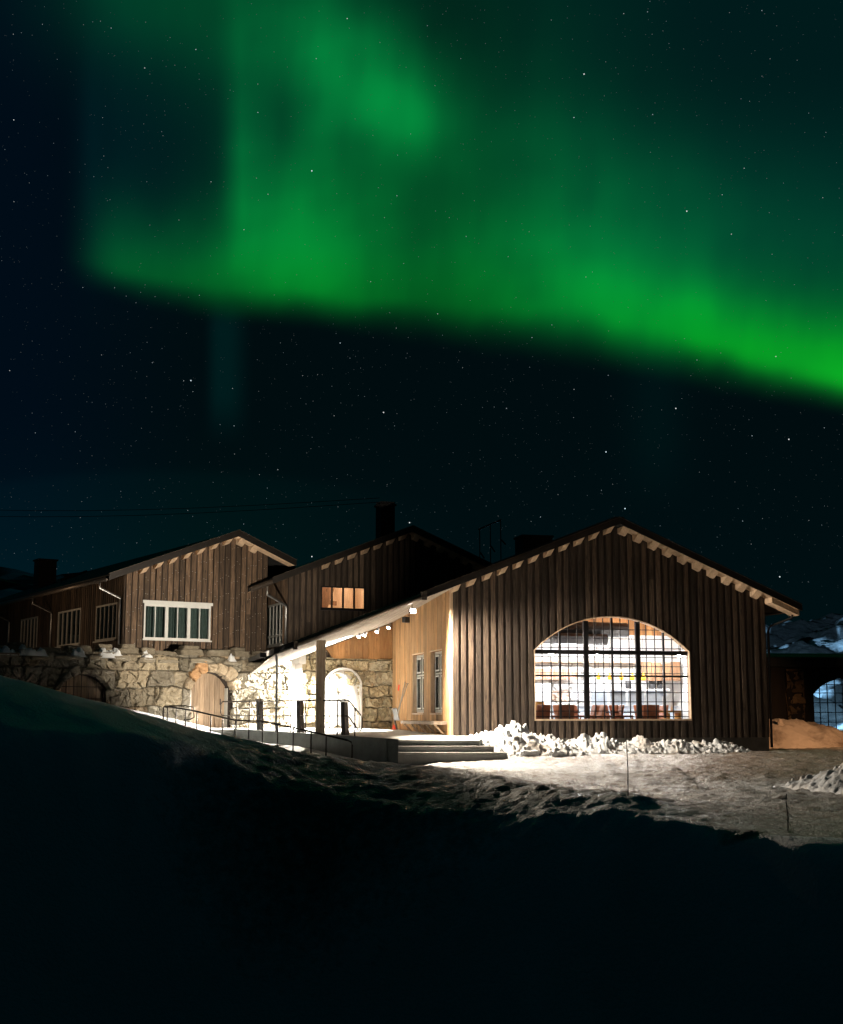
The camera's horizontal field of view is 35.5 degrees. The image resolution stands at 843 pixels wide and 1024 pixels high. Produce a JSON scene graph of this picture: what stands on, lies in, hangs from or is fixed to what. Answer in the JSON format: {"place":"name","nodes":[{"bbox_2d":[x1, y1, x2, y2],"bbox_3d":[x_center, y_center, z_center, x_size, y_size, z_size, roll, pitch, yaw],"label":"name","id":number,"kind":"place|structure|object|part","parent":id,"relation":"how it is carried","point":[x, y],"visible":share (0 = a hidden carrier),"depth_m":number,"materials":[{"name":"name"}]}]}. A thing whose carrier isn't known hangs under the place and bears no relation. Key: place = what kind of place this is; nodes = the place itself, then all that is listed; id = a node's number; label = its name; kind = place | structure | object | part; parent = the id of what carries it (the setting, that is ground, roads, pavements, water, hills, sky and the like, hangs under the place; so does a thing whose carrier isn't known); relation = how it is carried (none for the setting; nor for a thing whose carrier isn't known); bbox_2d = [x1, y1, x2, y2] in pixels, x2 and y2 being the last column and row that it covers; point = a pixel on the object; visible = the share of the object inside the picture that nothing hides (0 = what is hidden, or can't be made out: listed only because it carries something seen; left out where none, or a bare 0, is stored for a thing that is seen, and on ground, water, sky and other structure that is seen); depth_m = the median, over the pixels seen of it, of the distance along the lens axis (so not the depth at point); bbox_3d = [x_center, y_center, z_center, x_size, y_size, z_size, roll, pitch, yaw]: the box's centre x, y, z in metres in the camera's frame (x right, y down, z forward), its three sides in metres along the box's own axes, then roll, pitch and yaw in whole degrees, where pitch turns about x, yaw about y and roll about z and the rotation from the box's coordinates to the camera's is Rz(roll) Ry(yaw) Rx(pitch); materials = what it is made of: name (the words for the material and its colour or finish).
{"place":"outdoors","nodes":[
{"label":"outdoors","id":0,"kind":"place"},
{"bbox_2d":[0,0,842,625],"bbox_3d":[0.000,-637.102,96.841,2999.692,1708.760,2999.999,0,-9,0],"label":"sky","id":1,"kind":"structure","parent":0,"point":[420,160],"depth_m":1445.59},
{"bbox_2d":[0,1,842,585],"bbox_3d":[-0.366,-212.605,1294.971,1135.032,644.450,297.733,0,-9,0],"label":"stars","id":2,"kind":"object","parent":1,"relation":"in","point":[452,273],"visible":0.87,"depth_m":1351.58,"materials":[{"name":"white"}]},
{"bbox_2d":[0,675,842,1023],"bbox_3d":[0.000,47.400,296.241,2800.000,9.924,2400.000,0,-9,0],"label":"snow ground","id":3,"kind":"structure","parent":0,"point":[156,869],"depth_m":21.86,"materials":[{"name":"white snow"}]},
{"bbox_2d":[0,642,291,727],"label":"stone wall","id":4,"kind":"structure","parent":3,"relation":"on","point":[208,680],"depth_m":42.41,"materials":[{"name":"stone"}]},
{"bbox_2d":[0,646,14,654],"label":"snow patch","id":5,"kind":"object","parent":4,"relation":"on","point":[5,649],"visible":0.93,"depth_m":38.84,"materials":[{"name":"white snow"}]},
{"bbox_2d":[19,644,47,655],"bbox_3d":[-11.736,4.146,39.562,0.960,0.352,0.600,8,-12,-41],"label":"snow patch","id":6,"kind":"object","parent":4,"relation":"on","point":[40,651],"visible":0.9,"depth_m":39.33,"materials":[{"name":"white snow"}]},
{"bbox_2d":[71,645,85,656],"bbox_3d":[-10.622,4.288,40.556,0.510,0.370,0.600,8,-12,-41],"label":"snow patch","id":7,"kind":"object","parent":4,"relation":"on","point":[78,651],"visible":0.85,"depth_m":40.38,"materials":[{"name":"white snow"}]},
{"bbox_2d":[98,647,125,658],"bbox_3d":[-9.804,4.410,41.282,0.960,0.348,0.600,8,-12,-41],"label":"snow patch","id":8,"kind":"object","parent":4,"relation":"on","point":[116,651],"visible":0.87,"depth_m":41.08,"materials":[{"name":"white snow"}]},
{"bbox_2d":[141,650,152,657],"bbox_3d":[-8.835,4.548,42.144,0.420,0.333,0.600,8,-12,-41],"label":"snow patch","id":9,"kind":"object","parent":4,"relation":"on","point":[148,655],"visible":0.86,"depth_m":41.98,"materials":[{"name":"white snow"}]},
{"bbox_2d":[189,673,227,727],"bbox_3d":[-7.130,6.287,43.650,1.535,1.889,0.240,8,-12,-41],"label":"door","id":10,"kind":"structure","parent":4,"relation":"in","point":[207,694],"depth_m":43.77,"materials":[{"name":"brown wood"}]},
{"bbox_2d":[227,654,236,661],"bbox_3d":[-6.464,4.891,44.251,0.300,0.288,0.600,8,-12,-41],"label":"snow patch","id":11,"kind":"object","parent":4,"relation":"on","point":[231,658],"visible":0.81,"depth_m":44.05,"materials":[{"name":"white snow"}]},
{"bbox_2d":[163,705,352,757],"bbox_3d":[-4.742,6.370,37.276,7.441,1.832,0.641,-7,-11,40],"label":"ramp railing","id":12,"kind":"object","parent":3,"relation":"on","point":[222,717],"visible":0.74,"depth_m":37.10,"materials":[{"name":"metal"}]},
{"bbox_2d":[257,741,364,761],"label":"ramp","id":13,"kind":"structure","parent":3,"relation":"on","point":[299,749],"depth_m":37.22,"materials":[{"name":"white snow"}]},
{"bbox_2d":[205,728,480,762],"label":"porch deck","id":14,"kind":"structure","parent":3,"relation":"on","point":[379,745],"depth_m":37.61,"materials":[{"name":"grey concrete"}]},
{"bbox_2d":[255,699,263,729],"bbox_3d":[-5.075,6.369,41.390,0.180,0.985,0.259,-7,-11,39],"label":"tapered post","id":15,"kind":"object","parent":14,"relation":"on","point":[258,712],"visible":0.78,"depth_m":41.33,"materials":[{"name":"paint"}]},
{"bbox_2d":[220,699,362,735],"bbox_3d":[-4.119,6.254,40.112,0.059,1.055,7.660,7,-11,-39],"label":"deck railing","id":16,"kind":"object","parent":14,"relation":"on","point":[290,715],"visible":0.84,"depth_m":39.72,"materials":[{"name":"metal"}]},
{"bbox_2d":[296,701,304,732],"bbox_3d":[-3.660,6.176,39.801,0.180,0.985,0.259,-7,-11,39],"label":"tapered post","id":17,"kind":"object","parent":14,"relation":"on","point":[300,711],"visible":0.82,"depth_m":39.74,"materials":[{"name":"wood"}]},
{"bbox_2d":[340,701,348,734],"bbox_3d":[-2.243,6.025,38.509,0.180,0.985,0.259,-7,-11,39],"label":"tapered post","id":18,"kind":"object","parent":14,"relation":"on","point":[344,721],"visible":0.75,"depth_m":38.45,"materials":[{"name":"wood"}]},
{"bbox_2d":[392,679,399,729],"bbox_3d":[-0.878,6.732,46.177,0.251,1.751,0.315,2,-9,-13],"label":"broom","id":19,"kind":"object","parent":14,"relation":"on","point":[393,727],"visible":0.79,"depth_m":46.19,"materials":[{"name":"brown wood"}]},
{"bbox_2d":[393,682,404,729],"bbox_3d":[-0.761,6.664,45.367,0.408,1.631,0.480,1,-9,-3],"label":"snow shovel","id":20,"kind":"object","parent":14,"relation":"on","point":[399,709],"visible":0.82,"depth_m":45.39,"materials":[{"name":"metal"}]},
{"bbox_2d":[392,683,408,720],"bbox_3d":[-0.692,6.433,44.675,0.487,1.261,0.480,3,-9,-21],"label":"snow shovel","id":21,"kind":"object","parent":14,"relation":"on","point":[395,714],"visible":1,"depth_m":44.66,"materials":[{"name":"metal"}]},
{"bbox_2d":[247,501,492,728],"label":"timber house","id":22,"kind":"structure","parent":3,"relation":"on","point":[388,565],"depth_m":47.56,"materials":[{"name":"brown wood"}]},
{"bbox_2d":[266,603,282,647],"bbox_3d":[-5.380,4.144,48.121,0.140,1.570,2.330,3,-9,-22],"label":"window","id":23,"kind":"structure","parent":22,"relation":"in","point":[273,631],"depth_m":48.20,"materials":[{"name":"grey paint"}]},
{"bbox_2d":[325,667,361,728],"bbox_3d":[-2.801,6.640,46.778,1.420,2.230,0.150,3,-9,-22],"label":"arched doorway","id":24,"kind":"structure","parent":22,"relation":"in","point":[331,684],"depth_m":46.82,"materials":[{"name":"white paint"}]},
{"bbox_2d":[320,586,366,610],"bbox_3d":[-2.816,3.123,47.531,1.770,0.870,0.140,3,-9,-22],"label":"window","id":25,"kind":"structure","parent":22,"relation":"in","point":[322,608],"depth_m":47.50,"materials":[{"name":"black wood"}]},
{"bbox_2d":[398,746,507,764],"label":"stone steps","id":26,"kind":"structure","parent":3,"relation":"on","point":[417,755],"depth_m":34.66,"materials":[{"name":"concrete"}]},
{"bbox_2d":[248,517,802,750],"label":"timber barn","id":27,"kind":"structure","parent":3,"relation":"on","point":[472,651],"depth_m":41.39,"materials":[{"name":"wood"}]},
{"bbox_2d":[259,653,266,660],"bbox_3d":[-4.657,4.249,38.685,0.200,0.235,0.097,4,-10,-27],"label":"eave floodlight","id":28,"kind":"object","parent":27,"relation":"attached to","point":[262,655],"visible":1,"depth_m":38.65,"materials":[{"name":"black plastic"}]},
{"bbox_2d":[402,617,409,622],"bbox_3d":[-0.531,3.709,45.362,0.236,0.200,0.260,-8,-11,41],"label":"wall speaker","id":29,"kind":"object","parent":27,"relation":"attached to","point":[405,619],"depth_m":45.27,"materials":[{"name":"black plastic"}]},
{"bbox_2d":[409,609,415,613],"bbox_3d":[-0.278,2.887,39.387,0.200,0.290,0.097,6,-10,-33],"label":"porch floodlight","id":30,"kind":"object","parent":27,"relation":"attached to","point":[412,611],"visible":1,"depth_m":39.34,"materials":[{"name":"white plastic"}]},
{"bbox_2d":[412,652,423,714],"bbox_3d":[-0.033,5.707,43.802,0.210,2.020,1.680,2,-9,-13],"label":"window","id":31,"kind":"structure","parent":27,"relation":"in","point":[420,659],"depth_m":44.29,"materials":[{"name":"grey paint"}]},
{"bbox_2d":[401,721,446,734],"bbox_3d":[0.032,6.871,42.008,0.410,0.420,4.600,2,-9,-13],"label":"wall bench","id":32,"kind":"object","parent":27,"relation":"attached to","point":[428,723],"depth_m":40.98,"materials":[{"name":"brown wood"}]},
{"bbox_2d":[430,649,441,714],"bbox_3d":[0.540,5.349,41.442,0.210,2.020,1.510,2,-9,-13],"label":"window","id":33,"kind":"structure","parent":27,"relation":"in","point":[436,658],"depth_m":41.95,"materials":[{"name":"grey paint"}]},
{"bbox_2d":[478,519,505,561],"bbox_3d":[2.994,1.717,55.655,1.349,2.932,0.109,5,-10,-28],"label":"roof frame","id":34,"kind":"object","parent":27,"relation":"on","point":[490,524],"visible":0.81,"depth_m":55.70,"materials":[{"name":"black metal"}]},
{"bbox_2d":[535,683,550,718],"bbox_3d":[3.423,6.866,46.202,2.200,1.750,0.522,2,-9,-13],"label":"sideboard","id":35,"kind":"object","parent":27,"relation":"on","point":[546,688],"visible":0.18,"depth_m":46.22,"materials":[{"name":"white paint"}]},
{"bbox_3d":[3.482,6.834,45.959,2.160,1.700,0.019,2,-9,-13],"label":"door","id":36,"kind":"part","parent":35,"relation":"part of","materials":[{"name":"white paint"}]},
{"bbox_2d":[536,705,550,718],"bbox_3d":[3.627,6.467,40.952,0.610,0.961,0.654,6,-10,-33],"label":"dining chair","id":37,"kind":"object","parent":27,"relation":"on","point":[546,710],"visible":0.34,"depth_m":40.75,"materials":[{"name":"brown leather"}]},
{"bbox_2d":[552,705,574,718],"bbox_3d":[4.409,6.479,41.032,0.610,0.961,0.654,2,-9,-15],"label":"dining chair","id":38,"kind":"object","parent":27,"relation":"on","point":[565,710],"visible":0.38,"depth_m":40.80,"materials":[{"name":"brown leather"}]},
{"bbox_2d":[553,705,575,718],"bbox_3d":[4.571,6.610,41.895,0.654,0.961,0.610,3,-9,-18],"label":"dining chair","id":39,"kind":"object","parent":27,"relation":"on","point":[555,708],"visible":0.2,"depth_m":41.90,"materials":[{"name":"beige leather"}]},
{"bbox_2d":[574,705,577,718],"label":"dining chair","id":40,"kind":"object","parent":27,"relation":"on","point":[575,708],"visible":0.03,"depth_m":44.04,"materials":[{"name":"brown leather"}]},
{"bbox_2d":[576,705,597,718],"bbox_3d":[5.146,6.510,41.235,0.654,0.961,0.610,1,-9,-5],"label":"dining chair","id":41,"kind":"object","parent":27,"relation":"on","point":[592,713],"visible":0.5,"depth_m":41.09,"materials":[{"name":"brown leather"}]},
{"bbox_2d":[596,705,605,718],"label":"dining chair","id":42,"kind":"object","parent":27,"relation":"on","point":[601,711],"visible":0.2,"depth_m":41.24,"materials":[{"name":"beige leather"}]},
{"bbox_2d":[596,705,609,718],"bbox_3d":[6.030,6.736,42.719,0.610,0.961,0.654,6,-10,-33],"label":"dining chair","id":43,"kind":"object","parent":27,"relation":"on","point":[606,710],"visible":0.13,"depth_m":42.95,"materials":[{"name":"beige leather"}]},
{"bbox_2d":[534,616,691,720],"bbox_3d":[5.934,4.857,41.001,5.160,3.220,0.202,2,-9,-13],"label":"arched window","id":44,"kind":"structure","parent":27,"relation":"in","point":[585,651],"depth_m":40.99,"materials":[{"name":"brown wood"}]},
{"bbox_2d":[605,705,624,718],"bbox_3d":[6.024,6.546,41.474,0.654,0.961,0.610,1,-9,-5],"label":"dining chair","id":45,"kind":"object","parent":27,"relation":"on","point":[619,710],"visible":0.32,"depth_m":41.31,"materials":[{"name":"brown leather"}]},
{"bbox_2d":[552,690,677,718],"bbox_3d":[6.788,7.072,46.723,4.700,1.500,0.630,2,-9,-13],"label":"kitchen counter","id":46,"kind":"object","parent":27,"relation":"on","point":[617,696],"visible":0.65,"depth_m":47.02,"materials":[{"name":"metal"}]},
{"bbox_2d":[609,705,633,718],"bbox_3d":[6.492,6.741,42.752,0.654,0.961,0.610,4,-9,-23],"label":"dining chair","id":47,"kind":"object","parent":27,"relation":"on","point":[616,707],"visible":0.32,"depth_m":42.59,"materials":[{"name":"brown leather"}]},
{"bbox_2d":[607,689,669,695],"bbox_3d":[7.758,6.457,47.172,2.250,0.250,0.400,2,-9,-13],"label":"wall shelf","id":48,"kind":"object","parent":27,"relation":"attached to","point":[642,689],"depth_m":47.04,"materials":[{"name":"white paint"}]},
{"bbox_2d":[648,681,654,688],"bbox_3d":[8.269,6.208,47.334,0.240,0.290,0.240,0,-9,0],"label":"cooking pot","id":49,"kind":"object","parent":48,"relation":"on","point":[651,686],"visible":0.95,"depth_m":47.23,"materials":[{"name":"silver metal"}]},
{"bbox_2d":[657,681,661,688],"bbox_3d":[8.560,6.218,47.403,0.200,0.290,0.200,0,-9,0],"label":"cooking pot","id":50,"kind":"object","parent":48,"relation":"on","point":[659,686],"visible":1,"depth_m":47.32,"materials":[{"name":"silver metal"}]},
{"bbox_2d":[642,705,659,718],"bbox_3d":[7.176,6.579,41.689,0.610,0.961,0.654,2,-9,-11],"label":"dining chair","id":51,"kind":"object","parent":27,"relation":"on","point":[651,707],"visible":0.34,"depth_m":41.45,"materials":[{"name":"brown leather"}]},
{"bbox_2d":[659,705,668,718],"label":"dining chair","id":52,"kind":"object","parent":27,"relation":"on","point":[661,708],"visible":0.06,"depth_m":42.93,"materials":[{"name":"brown leather"}]},
{"bbox_2d":[461,721,592,756],"bbox_3d":[2.639,6.582,38.045,4.004,1.119,3.304,2,-9,-13],"label":"snow heap","id":53,"kind":"object","parent":3,"relation":"on","point":[513,738],"visible":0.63,"depth_m":37.12,"materials":[{"name":"white snow"}]},
{"bbox_2d":[519,750,539,756],"bbox_3d":[2.939,6.603,35.815,0.551,0.279,0.456,0,-9,0],"label":"snow lump","id":54,"kind":"object","parent":3,"relation":"on","point":[531,753],"visible":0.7,"depth_m":35.67,"materials":[{"name":"white snow"}]},
{"bbox_2d":[548,750,564,756],"bbox_3d":[3.702,6.627,36.015,0.489,0.231,0.367,0,-9,0],"label":"snow lump","id":55,"kind":"object","parent":3,"relation":"on","point":[551,753],"visible":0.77,"depth_m":35.87,"materials":[{"name":"white snow"}]},
{"bbox_2d":[562,732,646,754],"bbox_3d":[4.997,6.960,39.303,3.220,0.789,2.100,2,-9,-14],"label":"snow heap","id":56,"kind":"object","parent":3,"relation":"on","point":[601,743],"visible":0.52,"depth_m":38.81,"materials":[{"name":"white snow"}]},
{"bbox_2d":[626,723,628,795],"bbox_3d":[3.620,4.385,23.206,0.036,1.320,0.023,0,-9,0],"label":"marker stick","id":57,"kind":"object","parent":3,"relation":"on","point":[627,764],"visible":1,"depth_m":23.18,"materials":[{"name":"paint"}]},
{"bbox_2d":[627,735,718,753],"bbox_3d":[7.310,7.113,39.987,3.304,0.698,1.904,2,-9,-12],"label":"snow heap","id":58,"kind":"object","parent":3,"relation":"on","point":[646,745],"visible":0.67,"depth_m":39.45,"materials":[{"name":"white snow"}]},
{"bbox_2d":[692,738,751,753],"bbox_3d":[9.019,7.273,40.669,2.604,0.592,1.400,2,-9,-13],"label":"snow heap","id":59,"kind":"object","parent":3,"relation":"on","point":[719,746],"visible":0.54,"depth_m":40.37,"materials":[{"name":"white snow"}]},
{"bbox_2d":[786,794,790,830],"bbox_3d":[5.700,4.690,20.479,0.085,0.621,0.024,0,-9,0],"label":"marker stick","id":60,"kind":"object","parent":3,"relation":"on","point":[787,819],"visible":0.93,"depth_m":20.46,"materials":[{"name":"paint"}]},
{"bbox_2d":[767,653,842,727],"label":"stone building","id":61,"kind":"structure","parent":3,"relation":"on","point":[798,680],"depth_m":54.57,"materials":[{"name":"stone"}]},
{"bbox_2d":[813,678,842,727],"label":"window","id":62,"kind":"structure","parent":61,"relation":"in","point":[825,683],"depth_m":54.80,"materials":[{"name":"blue glass"}]},
{"bbox_2d":[769,718,842,748],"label":"snow mound","id":63,"kind":"object","parent":3,"relation":"on","point":[793,733],"visible":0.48,"depth_m":44.42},
{"bbox_2d":[776,763,842,794],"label":"snow mound","id":64,"kind":"object","parent":3,"relation":"on","point":[828,781],"visible":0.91,"depth_m":27.11,"materials":[{"name":"white snow"}]},
{"bbox_2d":[0,567,842,728],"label":"hill","id":65,"kind":"structure","parent":0,"point":[823,634],"depth_m":101.67,"materials":[{"name":"white snow"}]},
{"bbox_2d":[659,710,680,718],"bbox_3d":[7.820,6.717,41.998,0.840,0.780,0.400,2,-9,-13],"label":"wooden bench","id":66,"kind":"object","parent":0,"point":[675,714],"visible":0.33,"depth_m":41.95,"materials":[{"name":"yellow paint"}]},
{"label":"terrace ground","id":67,"kind":"structure","parent":0,"visible":0},
{"bbox_2d":[0,530,296,654],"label":"timber house","id":68,"kind":"structure","parent":67,"relation":"on","point":[168,600],"depth_m":45.54,"materials":[{"name":"wood"}]},
{"bbox_2d":[20,616,37,648],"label":"window","id":69,"kind":"structure","parent":68,"relation":"in","point":[29,626],"depth_m":52.12,"materials":[{"name":"grey paint"}]},
{"bbox_2d":[54,608,81,647],"bbox_3d":[-12.862,4.247,48.067,0.160,1.350,2.640,6,-10,-33],"label":"window","id":70,"kind":"structure","parent":68,"relation":"in","point":[69,621],"depth_m":48.12,"materials":[{"name":"grey paint"}]},
{"bbox_2d":[93,602,117,642],"bbox_3d":[-10.711,3.768,44.789,0.160,1.270,2.140,6,-10,-33],"label":"window","id":71,"kind":"structure","parent":68,"relation":"in","point":[107,614],"depth_m":44.84,"materials":[{"name":"grey paint"}]},
{"bbox_2d":[142,600,212,641],"bbox_3d":[-8.271,3.697,44.516,2.510,1.330,0.344,6,-10,-33],"label":"window","id":72,"kind":"structure","parent":68,"relation":"in","point":[163,620],"depth_m":44.57,"materials":[{"name":"white paint"}]}
]}

